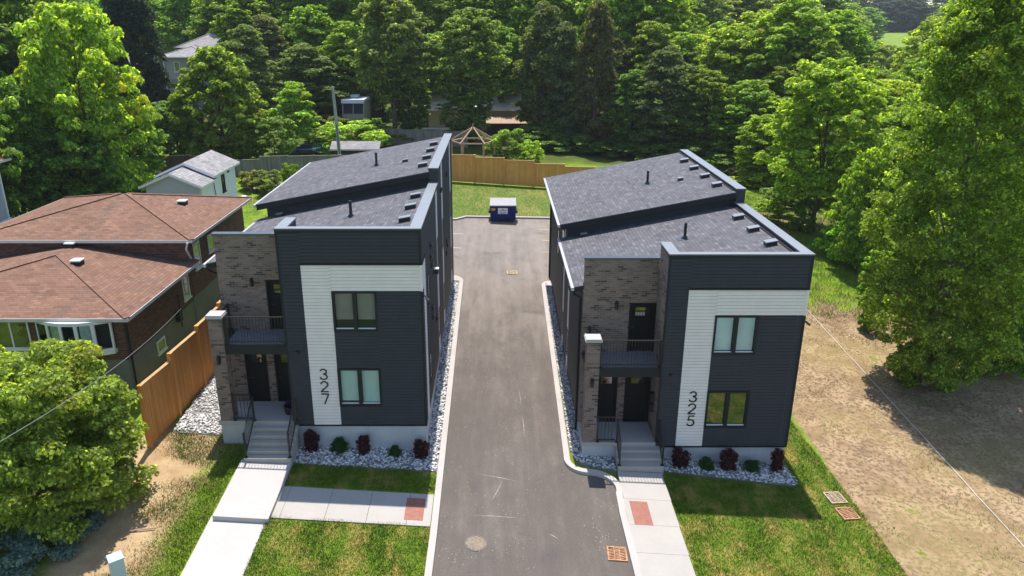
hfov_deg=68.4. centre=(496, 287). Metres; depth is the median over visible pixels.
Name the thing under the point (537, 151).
shrub
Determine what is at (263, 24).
leafy tree
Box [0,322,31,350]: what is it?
window
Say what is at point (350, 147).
garden shed
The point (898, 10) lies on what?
cedar tree
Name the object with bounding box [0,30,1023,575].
ground
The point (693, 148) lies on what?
shrub
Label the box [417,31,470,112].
leafy tree
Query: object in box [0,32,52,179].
maple tree
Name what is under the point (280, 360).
door
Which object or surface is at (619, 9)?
leafy tree
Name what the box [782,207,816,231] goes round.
shrub
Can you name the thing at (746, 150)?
leafy tree
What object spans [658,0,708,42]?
leafy tree
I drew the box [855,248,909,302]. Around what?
shrub
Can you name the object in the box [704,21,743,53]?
leafy tree
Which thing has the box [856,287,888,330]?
shrub
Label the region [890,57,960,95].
maple tree
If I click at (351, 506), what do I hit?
sidewalk
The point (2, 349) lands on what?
garden bush
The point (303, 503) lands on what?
sidewalk
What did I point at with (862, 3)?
leafy tree
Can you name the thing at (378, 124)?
shrub
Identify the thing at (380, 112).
cedar tree
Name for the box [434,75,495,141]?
leafy tree
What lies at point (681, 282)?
townhouse
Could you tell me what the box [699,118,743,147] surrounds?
leafy tree
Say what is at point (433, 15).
leafy tree
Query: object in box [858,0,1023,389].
leafy tree
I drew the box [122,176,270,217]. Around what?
grass
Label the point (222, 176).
window
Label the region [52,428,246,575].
grass
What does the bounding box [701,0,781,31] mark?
leafy tree
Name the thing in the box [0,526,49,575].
juniper
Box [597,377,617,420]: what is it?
door
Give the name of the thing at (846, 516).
catch basin
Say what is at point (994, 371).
shrub
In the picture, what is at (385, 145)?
shrub
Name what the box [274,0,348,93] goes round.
leafy tree
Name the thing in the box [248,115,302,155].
tree
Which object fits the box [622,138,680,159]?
shrub
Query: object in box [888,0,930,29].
cedar tree
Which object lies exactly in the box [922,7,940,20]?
leafy tree
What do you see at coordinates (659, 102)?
leafy tree
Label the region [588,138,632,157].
shrub
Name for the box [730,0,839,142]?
leafy tree
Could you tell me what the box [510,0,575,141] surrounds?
cedar tree
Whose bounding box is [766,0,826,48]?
leafy tree
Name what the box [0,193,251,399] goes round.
brick bungalow
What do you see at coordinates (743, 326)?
window
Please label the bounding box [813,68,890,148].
leafy tree
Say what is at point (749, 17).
leafy tree
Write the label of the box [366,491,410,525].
sidewalk
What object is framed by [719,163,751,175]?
shrub
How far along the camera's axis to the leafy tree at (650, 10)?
88.15 m
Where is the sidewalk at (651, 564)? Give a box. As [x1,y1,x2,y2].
[637,553,695,575]
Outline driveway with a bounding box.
[432,218,633,575]
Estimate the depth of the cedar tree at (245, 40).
81.26 m
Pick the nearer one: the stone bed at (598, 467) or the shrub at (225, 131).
the stone bed at (598, 467)
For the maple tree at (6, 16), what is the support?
on the ground at (882, 462)
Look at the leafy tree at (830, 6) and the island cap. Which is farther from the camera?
the leafy tree at (830, 6)
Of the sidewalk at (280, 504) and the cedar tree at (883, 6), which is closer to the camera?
the sidewalk at (280, 504)
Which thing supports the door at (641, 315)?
in the townhouse at (681, 282)
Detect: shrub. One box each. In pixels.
[215,128,233,146]
[236,169,260,189]
[253,169,281,195]
[276,162,298,182]
[303,429,319,452]
[304,127,327,143]
[311,120,390,154]
[313,114,347,126]
[329,436,348,456]
[355,434,370,455]
[357,135,394,148]
[362,118,385,128]
[378,126,414,139]
[388,444,402,458]
[413,438,429,459]
[482,128,530,159]
[512,139,545,162]
[514,124,569,150]
[546,133,598,152]
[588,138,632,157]
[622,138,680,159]
[655,141,720,161]
[671,447,691,469]
[697,456,714,471]
[700,151,737,172]
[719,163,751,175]
[719,448,738,471]
[729,170,777,188]
[743,460,760,473]
[753,198,786,223]
[759,183,808,206]
[770,447,784,471]
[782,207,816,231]
[791,158,833,203]
[811,211,881,261]
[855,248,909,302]
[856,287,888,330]
[887,337,949,387]
[930,340,985,392]
[965,330,1023,376]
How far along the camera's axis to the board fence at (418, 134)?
77.42 m
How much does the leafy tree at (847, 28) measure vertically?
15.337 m
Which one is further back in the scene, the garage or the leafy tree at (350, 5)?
the leafy tree at (350, 5)
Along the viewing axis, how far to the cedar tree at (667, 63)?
73.47 m
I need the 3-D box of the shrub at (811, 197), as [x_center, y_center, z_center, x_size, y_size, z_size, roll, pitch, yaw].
[26.127,-8.688,62.615,4.028,4.146,4.133,-9,21,-25]
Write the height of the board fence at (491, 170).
3.772 m
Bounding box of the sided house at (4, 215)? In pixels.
[0,156,11,223]
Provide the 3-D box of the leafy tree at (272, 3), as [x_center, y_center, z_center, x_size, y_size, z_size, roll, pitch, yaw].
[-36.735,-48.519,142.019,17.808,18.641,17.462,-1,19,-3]
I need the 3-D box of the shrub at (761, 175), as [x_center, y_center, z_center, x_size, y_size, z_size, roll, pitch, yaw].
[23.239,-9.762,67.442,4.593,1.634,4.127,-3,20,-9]
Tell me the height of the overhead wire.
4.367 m
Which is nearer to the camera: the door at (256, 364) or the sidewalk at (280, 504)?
the sidewalk at (280, 504)
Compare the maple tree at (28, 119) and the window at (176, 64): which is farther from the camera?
the window at (176, 64)
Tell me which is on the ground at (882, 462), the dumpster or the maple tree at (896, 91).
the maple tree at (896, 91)
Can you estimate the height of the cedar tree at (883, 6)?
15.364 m
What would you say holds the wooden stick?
on the grass at (211, 491)
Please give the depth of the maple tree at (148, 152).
56.37 m
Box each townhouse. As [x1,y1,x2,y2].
[202,133,453,465]
[543,149,815,474]
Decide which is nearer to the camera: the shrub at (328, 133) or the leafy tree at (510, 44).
the shrub at (328, 133)
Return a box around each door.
[244,354,270,400]
[265,280,283,328]
[274,354,290,400]
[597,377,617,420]
[623,377,649,420]
[627,303,655,351]
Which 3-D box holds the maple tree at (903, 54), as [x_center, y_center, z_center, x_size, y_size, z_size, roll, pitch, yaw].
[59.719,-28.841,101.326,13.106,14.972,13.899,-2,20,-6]
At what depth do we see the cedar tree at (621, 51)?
85.17 m
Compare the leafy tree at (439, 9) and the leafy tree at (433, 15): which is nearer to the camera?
the leafy tree at (439, 9)
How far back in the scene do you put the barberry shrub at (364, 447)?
27.91 m
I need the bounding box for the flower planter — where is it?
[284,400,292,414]
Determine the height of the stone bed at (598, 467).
0.346 m
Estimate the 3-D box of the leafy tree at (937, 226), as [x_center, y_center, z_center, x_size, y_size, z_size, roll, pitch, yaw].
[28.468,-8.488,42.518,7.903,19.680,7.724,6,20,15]
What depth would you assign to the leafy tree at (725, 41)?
80.80 m
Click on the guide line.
(929, 443)
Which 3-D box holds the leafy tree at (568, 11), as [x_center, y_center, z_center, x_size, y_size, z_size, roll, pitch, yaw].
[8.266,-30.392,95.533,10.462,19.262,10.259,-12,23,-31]
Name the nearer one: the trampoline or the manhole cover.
the manhole cover
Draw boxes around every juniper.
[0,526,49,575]
[6,516,89,563]
[56,506,106,539]
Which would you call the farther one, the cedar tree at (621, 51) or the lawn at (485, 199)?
the cedar tree at (621, 51)
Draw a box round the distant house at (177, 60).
[112,32,221,108]
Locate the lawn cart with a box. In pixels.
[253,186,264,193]
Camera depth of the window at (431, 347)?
29.71 m
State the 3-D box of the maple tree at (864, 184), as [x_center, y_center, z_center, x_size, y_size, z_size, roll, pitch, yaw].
[22.987,-4.653,47.088,4.096,8.282,4.344,1,19,3]
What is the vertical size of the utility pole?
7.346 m
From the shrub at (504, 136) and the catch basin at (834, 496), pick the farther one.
the shrub at (504, 136)
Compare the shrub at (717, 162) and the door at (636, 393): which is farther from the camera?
the shrub at (717, 162)
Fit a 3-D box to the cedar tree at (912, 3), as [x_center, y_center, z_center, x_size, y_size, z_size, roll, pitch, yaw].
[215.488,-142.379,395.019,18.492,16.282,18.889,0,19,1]
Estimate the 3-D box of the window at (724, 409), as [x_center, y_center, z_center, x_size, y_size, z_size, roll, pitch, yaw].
[8.515,4.474,27.902,1.570,1.520,0.150,0,19,0]
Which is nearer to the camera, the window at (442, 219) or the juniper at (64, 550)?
the juniper at (64, 550)
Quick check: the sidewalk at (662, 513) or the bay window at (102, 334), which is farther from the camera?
the bay window at (102, 334)
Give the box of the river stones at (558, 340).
[546,286,580,449]
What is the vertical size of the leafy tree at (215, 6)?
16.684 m
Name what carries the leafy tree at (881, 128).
on the ground at (882, 462)
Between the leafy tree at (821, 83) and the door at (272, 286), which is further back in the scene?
the leafy tree at (821, 83)
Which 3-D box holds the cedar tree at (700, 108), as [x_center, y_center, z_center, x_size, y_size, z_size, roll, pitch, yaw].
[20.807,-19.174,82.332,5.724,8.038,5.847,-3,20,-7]
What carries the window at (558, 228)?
in the townhouse at (681, 282)
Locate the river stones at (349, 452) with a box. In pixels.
[294,443,439,471]
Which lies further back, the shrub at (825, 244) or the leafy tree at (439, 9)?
the leafy tree at (439, 9)
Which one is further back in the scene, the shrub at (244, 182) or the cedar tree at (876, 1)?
the cedar tree at (876, 1)
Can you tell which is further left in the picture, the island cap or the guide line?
the island cap
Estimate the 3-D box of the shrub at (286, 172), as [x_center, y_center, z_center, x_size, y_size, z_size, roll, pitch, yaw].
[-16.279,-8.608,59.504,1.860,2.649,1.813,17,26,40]
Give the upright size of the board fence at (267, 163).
2.332 m
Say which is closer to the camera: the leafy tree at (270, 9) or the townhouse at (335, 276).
the townhouse at (335, 276)
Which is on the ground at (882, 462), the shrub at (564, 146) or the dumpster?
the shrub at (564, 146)
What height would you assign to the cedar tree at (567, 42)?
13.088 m
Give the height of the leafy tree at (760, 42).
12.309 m
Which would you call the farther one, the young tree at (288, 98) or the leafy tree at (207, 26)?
the leafy tree at (207, 26)
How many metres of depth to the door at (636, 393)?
29.52 m
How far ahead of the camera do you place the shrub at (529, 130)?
78.14 m
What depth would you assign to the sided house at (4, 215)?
44.78 m
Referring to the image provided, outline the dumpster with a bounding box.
[488,198,517,221]
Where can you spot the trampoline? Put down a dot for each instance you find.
(307, 147)
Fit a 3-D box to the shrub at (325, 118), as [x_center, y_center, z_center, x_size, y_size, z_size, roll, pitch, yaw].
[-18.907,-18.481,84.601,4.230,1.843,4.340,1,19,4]
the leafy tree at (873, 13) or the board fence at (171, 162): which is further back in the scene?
the leafy tree at (873, 13)
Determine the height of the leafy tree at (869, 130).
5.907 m
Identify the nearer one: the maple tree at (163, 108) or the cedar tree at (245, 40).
the maple tree at (163, 108)
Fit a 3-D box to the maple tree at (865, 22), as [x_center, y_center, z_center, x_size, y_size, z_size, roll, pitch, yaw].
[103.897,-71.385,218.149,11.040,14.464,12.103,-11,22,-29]
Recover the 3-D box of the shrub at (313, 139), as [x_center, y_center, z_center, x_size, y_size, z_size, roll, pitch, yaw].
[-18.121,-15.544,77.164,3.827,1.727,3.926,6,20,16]
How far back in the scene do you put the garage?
50.36 m
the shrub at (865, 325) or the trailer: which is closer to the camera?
the shrub at (865, 325)
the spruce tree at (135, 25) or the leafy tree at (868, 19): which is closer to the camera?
the spruce tree at (135, 25)
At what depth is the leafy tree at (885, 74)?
83.82 m
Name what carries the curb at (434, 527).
on the driveway
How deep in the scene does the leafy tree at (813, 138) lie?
68.10 m
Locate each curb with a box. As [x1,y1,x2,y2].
[424,275,462,575]
[453,215,549,219]
[542,281,641,575]
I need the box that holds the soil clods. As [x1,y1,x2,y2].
[796,317,1023,575]
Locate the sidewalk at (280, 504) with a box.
[271,486,290,518]
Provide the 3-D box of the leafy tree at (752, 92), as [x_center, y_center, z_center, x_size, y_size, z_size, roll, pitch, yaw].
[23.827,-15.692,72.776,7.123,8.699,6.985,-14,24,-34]
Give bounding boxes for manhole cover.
[465,535,486,551]
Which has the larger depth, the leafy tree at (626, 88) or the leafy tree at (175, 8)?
the leafy tree at (175, 8)
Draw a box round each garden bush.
[0,338,159,543]
[0,345,5,353]
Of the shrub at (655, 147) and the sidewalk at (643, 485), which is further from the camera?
the shrub at (655, 147)
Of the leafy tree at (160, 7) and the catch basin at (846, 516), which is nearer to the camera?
the catch basin at (846, 516)
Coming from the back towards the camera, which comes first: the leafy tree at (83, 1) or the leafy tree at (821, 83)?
the leafy tree at (83, 1)
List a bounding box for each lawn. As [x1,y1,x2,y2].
[244,519,429,575]
[284,464,436,494]
[452,182,549,217]
[663,422,905,575]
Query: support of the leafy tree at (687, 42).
on the ground at (882, 462)
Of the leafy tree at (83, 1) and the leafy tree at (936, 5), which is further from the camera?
the leafy tree at (936, 5)
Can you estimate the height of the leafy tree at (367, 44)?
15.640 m
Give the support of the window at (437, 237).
in the townhouse at (335, 276)
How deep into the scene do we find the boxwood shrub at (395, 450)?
27.92 m
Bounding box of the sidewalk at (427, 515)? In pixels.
[406,493,433,526]
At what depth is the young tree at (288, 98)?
70.71 m
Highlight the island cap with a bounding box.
[452,276,459,281]
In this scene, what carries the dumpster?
on the driveway
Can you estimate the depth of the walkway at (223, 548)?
23.25 m
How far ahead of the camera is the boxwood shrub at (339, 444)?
27.99 m
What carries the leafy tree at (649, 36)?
on the ground at (882, 462)
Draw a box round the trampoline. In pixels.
[289,127,324,155]
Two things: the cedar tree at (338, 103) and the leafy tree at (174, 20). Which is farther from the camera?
the leafy tree at (174, 20)
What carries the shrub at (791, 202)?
on the ground at (882, 462)
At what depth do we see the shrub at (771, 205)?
56.67 m
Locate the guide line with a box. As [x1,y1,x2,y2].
[810,313,1022,544]
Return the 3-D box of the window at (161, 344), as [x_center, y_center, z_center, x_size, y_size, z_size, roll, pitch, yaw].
[-14.714,2.535,33.129,0.088,0.620,0.920,0,19,0]
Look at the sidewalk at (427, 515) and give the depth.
25.17 m
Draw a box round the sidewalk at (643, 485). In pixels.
[617,471,670,500]
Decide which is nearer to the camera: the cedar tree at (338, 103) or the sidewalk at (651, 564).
the sidewalk at (651, 564)
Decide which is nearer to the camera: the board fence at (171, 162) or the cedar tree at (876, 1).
the board fence at (171, 162)
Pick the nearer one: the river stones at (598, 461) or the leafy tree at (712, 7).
the river stones at (598, 461)
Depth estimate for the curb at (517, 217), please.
55.62 m
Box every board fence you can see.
[21,154,230,181]
[136,300,221,448]
[235,154,345,174]
[354,128,467,147]
[451,154,595,187]
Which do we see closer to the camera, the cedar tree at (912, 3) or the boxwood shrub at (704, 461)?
the boxwood shrub at (704, 461)
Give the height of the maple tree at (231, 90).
10.511 m
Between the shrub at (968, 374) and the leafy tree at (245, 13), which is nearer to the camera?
the shrub at (968, 374)
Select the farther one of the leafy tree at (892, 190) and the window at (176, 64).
the window at (176, 64)
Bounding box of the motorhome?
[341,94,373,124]
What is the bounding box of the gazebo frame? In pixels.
[451,124,497,156]
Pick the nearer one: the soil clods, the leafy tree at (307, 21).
the soil clods
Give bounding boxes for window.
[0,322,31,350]
[35,322,117,356]
[156,336,167,355]
[174,62,179,71]
[181,274,191,302]
[192,240,202,271]
[207,232,214,253]
[221,174,226,192]
[331,291,378,330]
[337,368,381,405]
[427,270,429,307]
[430,347,431,382]
[437,237,438,266]
[442,219,443,246]
[557,228,559,256]
[566,328,567,354]
[703,389,749,427]
[711,315,759,354]
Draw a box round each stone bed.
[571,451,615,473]
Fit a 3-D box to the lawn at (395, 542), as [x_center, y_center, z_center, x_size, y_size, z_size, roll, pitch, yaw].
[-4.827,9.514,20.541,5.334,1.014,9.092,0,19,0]
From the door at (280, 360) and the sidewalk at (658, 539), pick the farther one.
the door at (280, 360)
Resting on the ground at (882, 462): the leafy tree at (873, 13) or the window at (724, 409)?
the leafy tree at (873, 13)
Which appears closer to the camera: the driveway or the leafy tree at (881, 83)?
the driveway
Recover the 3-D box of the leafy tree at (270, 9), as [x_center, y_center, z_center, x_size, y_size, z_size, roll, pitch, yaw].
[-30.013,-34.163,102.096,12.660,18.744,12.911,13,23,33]
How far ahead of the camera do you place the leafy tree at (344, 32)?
88.28 m
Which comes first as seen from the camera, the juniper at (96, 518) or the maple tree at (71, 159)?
the juniper at (96, 518)
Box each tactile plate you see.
[404,498,425,520]
[629,501,653,525]
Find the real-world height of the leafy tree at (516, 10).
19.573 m
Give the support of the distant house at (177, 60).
on the ground at (882, 462)
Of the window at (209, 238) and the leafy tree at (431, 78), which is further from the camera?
the leafy tree at (431, 78)
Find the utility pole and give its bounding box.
[331,87,340,154]
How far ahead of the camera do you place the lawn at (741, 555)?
25.16 m
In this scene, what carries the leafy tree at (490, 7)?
on the ground at (882, 462)
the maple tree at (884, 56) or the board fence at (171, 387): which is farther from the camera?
the maple tree at (884, 56)
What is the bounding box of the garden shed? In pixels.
[330,141,382,154]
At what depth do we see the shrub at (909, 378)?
34.19 m
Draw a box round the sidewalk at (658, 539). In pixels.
[629,524,688,554]
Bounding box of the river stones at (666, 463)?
[663,457,798,485]
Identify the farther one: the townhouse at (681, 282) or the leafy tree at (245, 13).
the leafy tree at (245, 13)
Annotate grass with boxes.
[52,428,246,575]
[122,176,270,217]
[744,191,968,325]
[799,312,1023,574]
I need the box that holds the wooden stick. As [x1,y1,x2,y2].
[130,528,154,530]
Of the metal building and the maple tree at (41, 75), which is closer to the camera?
the maple tree at (41, 75)
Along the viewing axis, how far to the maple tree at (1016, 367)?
35.05 m
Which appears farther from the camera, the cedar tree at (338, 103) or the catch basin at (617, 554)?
the cedar tree at (338, 103)
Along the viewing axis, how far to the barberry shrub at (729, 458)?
27.81 m
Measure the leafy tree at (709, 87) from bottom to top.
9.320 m
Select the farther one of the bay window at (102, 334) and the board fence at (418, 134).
the board fence at (418, 134)
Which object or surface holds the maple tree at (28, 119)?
on the ground at (882, 462)
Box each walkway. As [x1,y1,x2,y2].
[181,516,264,575]
[212,460,291,523]
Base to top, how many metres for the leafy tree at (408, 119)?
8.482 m
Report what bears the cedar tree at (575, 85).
on the ground at (882, 462)
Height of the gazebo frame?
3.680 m
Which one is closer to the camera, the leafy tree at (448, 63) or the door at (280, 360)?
the door at (280, 360)
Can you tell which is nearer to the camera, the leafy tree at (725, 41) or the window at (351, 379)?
the window at (351, 379)
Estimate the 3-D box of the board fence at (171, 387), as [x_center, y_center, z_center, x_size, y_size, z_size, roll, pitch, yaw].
[-12.453,2.062,34.180,0.445,3.770,14.471,1,19,2]
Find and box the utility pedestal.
[106,550,126,575]
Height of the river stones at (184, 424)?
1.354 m
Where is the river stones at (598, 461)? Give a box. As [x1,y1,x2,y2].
[570,448,616,471]
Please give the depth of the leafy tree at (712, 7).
128.13 m
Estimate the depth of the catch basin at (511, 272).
45.60 m
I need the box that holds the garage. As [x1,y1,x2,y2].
[138,150,239,195]
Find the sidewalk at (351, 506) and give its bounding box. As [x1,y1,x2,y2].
[324,489,372,523]
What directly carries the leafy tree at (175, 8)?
on the ground at (882, 462)
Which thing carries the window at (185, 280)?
in the brick bungalow
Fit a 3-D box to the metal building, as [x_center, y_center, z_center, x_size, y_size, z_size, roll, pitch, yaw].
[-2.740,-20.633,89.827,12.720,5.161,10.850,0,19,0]
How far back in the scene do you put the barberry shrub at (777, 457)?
27.90 m
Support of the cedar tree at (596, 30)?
on the ground at (882, 462)
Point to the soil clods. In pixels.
(967, 538)
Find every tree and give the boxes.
[0,0,120,127]
[0,4,35,141]
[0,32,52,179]
[0,75,72,218]
[0,96,28,220]
[9,1,163,198]
[19,0,101,61]
[19,122,124,207]
[92,0,172,58]
[98,113,168,192]
[99,0,177,118]
[149,100,206,158]
[152,0,207,53]
[157,0,200,42]
[166,45,269,159]
[181,0,271,51]
[186,5,226,36]
[206,24,281,127]
[209,0,287,86]
[224,0,310,53]
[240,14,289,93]
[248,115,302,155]
[266,81,321,151]
[268,0,328,16]
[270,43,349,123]
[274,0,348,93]
[279,4,342,112]
[316,81,360,123]
[317,21,377,111]
[328,0,394,98]
[341,48,389,119]
[345,0,433,128]
[385,63,431,132]
[396,0,455,103]
[402,0,453,41]
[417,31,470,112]
[427,7,511,141]
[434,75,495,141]
[447,0,518,86]
[473,26,525,102]
[492,0,544,106]
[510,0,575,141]
[519,0,587,65]
[523,0,596,102]
[537,21,592,143]
[568,67,599,135]
[570,0,618,148]
[572,0,645,107]
[591,32,633,134]
[600,69,657,152]
[616,0,693,74]
[619,20,678,128]
[624,45,704,155]
[627,98,672,140]
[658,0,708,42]
[658,31,707,134]
[667,69,741,158]
[668,75,711,142]
[676,0,735,35]
[683,34,736,127]
[692,25,771,108]
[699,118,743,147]
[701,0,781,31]
[702,79,779,162]
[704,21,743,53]
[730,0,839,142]
[732,37,793,114]
[733,114,795,182]
[735,9,790,50]
[746,64,824,148]
[753,57,892,231]
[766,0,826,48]
[779,36,849,115]
[793,122,839,171]
[808,9,887,70]
[810,0,861,53]
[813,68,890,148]
[823,146,901,271]
[829,128,896,166]
[839,2,872,25]
[845,0,882,21]
[849,106,924,207]
[850,15,877,58]
[855,78,922,107]
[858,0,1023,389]
[858,63,901,96]
[859,7,892,43]
[865,0,905,20]
[867,44,906,79]
[870,2,900,31]
[873,95,920,141]
[874,0,912,31]
[887,142,936,215]
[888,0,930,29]
[888,15,972,72]
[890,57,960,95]
[893,0,925,31]
[908,3,938,29]
[919,26,1023,271]
[922,0,954,17]
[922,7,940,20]
[930,9,948,20]
[967,200,1023,378]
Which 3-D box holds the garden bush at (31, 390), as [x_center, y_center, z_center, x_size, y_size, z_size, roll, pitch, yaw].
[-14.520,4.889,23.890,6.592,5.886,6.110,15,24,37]
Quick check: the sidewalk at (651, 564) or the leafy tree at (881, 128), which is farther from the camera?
the leafy tree at (881, 128)
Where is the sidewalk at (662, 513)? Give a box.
[623,498,679,526]
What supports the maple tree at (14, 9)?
on the ground at (882, 462)
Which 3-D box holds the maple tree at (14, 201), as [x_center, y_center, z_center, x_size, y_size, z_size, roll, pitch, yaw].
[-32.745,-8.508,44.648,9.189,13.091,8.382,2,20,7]
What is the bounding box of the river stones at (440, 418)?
[428,281,458,444]
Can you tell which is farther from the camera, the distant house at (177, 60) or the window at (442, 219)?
the distant house at (177, 60)
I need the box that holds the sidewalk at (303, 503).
[279,486,332,520]
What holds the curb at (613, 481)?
on the driveway
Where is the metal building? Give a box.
[419,92,527,134]
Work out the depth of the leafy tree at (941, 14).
374.66 m
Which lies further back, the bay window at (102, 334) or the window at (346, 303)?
the bay window at (102, 334)
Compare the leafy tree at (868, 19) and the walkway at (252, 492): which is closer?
the walkway at (252, 492)
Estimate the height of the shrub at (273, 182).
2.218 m
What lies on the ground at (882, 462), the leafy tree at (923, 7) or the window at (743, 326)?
the leafy tree at (923, 7)
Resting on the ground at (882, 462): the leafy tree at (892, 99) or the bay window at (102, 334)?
the leafy tree at (892, 99)
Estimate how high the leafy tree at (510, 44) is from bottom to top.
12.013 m
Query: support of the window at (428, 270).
in the townhouse at (335, 276)
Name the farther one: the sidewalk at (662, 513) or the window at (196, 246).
the window at (196, 246)
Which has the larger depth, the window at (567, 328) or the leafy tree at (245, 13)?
the leafy tree at (245, 13)
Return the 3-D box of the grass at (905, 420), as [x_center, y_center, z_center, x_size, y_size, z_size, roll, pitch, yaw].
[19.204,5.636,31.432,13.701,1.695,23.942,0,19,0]
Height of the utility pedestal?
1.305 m
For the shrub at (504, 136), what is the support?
on the ground at (882, 462)
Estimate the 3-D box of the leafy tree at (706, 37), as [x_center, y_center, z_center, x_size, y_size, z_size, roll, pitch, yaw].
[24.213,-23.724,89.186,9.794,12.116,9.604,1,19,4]
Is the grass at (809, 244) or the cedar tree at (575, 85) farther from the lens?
the cedar tree at (575, 85)
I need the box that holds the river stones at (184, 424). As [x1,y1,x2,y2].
[173,373,221,433]
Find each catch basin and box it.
[507,270,516,274]
[606,546,627,561]
[822,491,847,503]
[834,507,860,520]
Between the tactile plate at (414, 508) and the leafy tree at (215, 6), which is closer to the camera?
the tactile plate at (414, 508)
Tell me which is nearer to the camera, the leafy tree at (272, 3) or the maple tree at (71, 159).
the maple tree at (71, 159)
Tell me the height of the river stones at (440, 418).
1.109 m
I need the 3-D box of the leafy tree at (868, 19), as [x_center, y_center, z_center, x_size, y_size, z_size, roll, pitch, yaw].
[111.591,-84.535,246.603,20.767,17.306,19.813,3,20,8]
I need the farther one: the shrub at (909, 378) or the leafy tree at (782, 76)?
the leafy tree at (782, 76)
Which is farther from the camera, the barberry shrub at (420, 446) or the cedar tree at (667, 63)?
the cedar tree at (667, 63)
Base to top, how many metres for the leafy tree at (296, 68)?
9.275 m
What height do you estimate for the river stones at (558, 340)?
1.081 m
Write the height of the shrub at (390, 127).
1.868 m

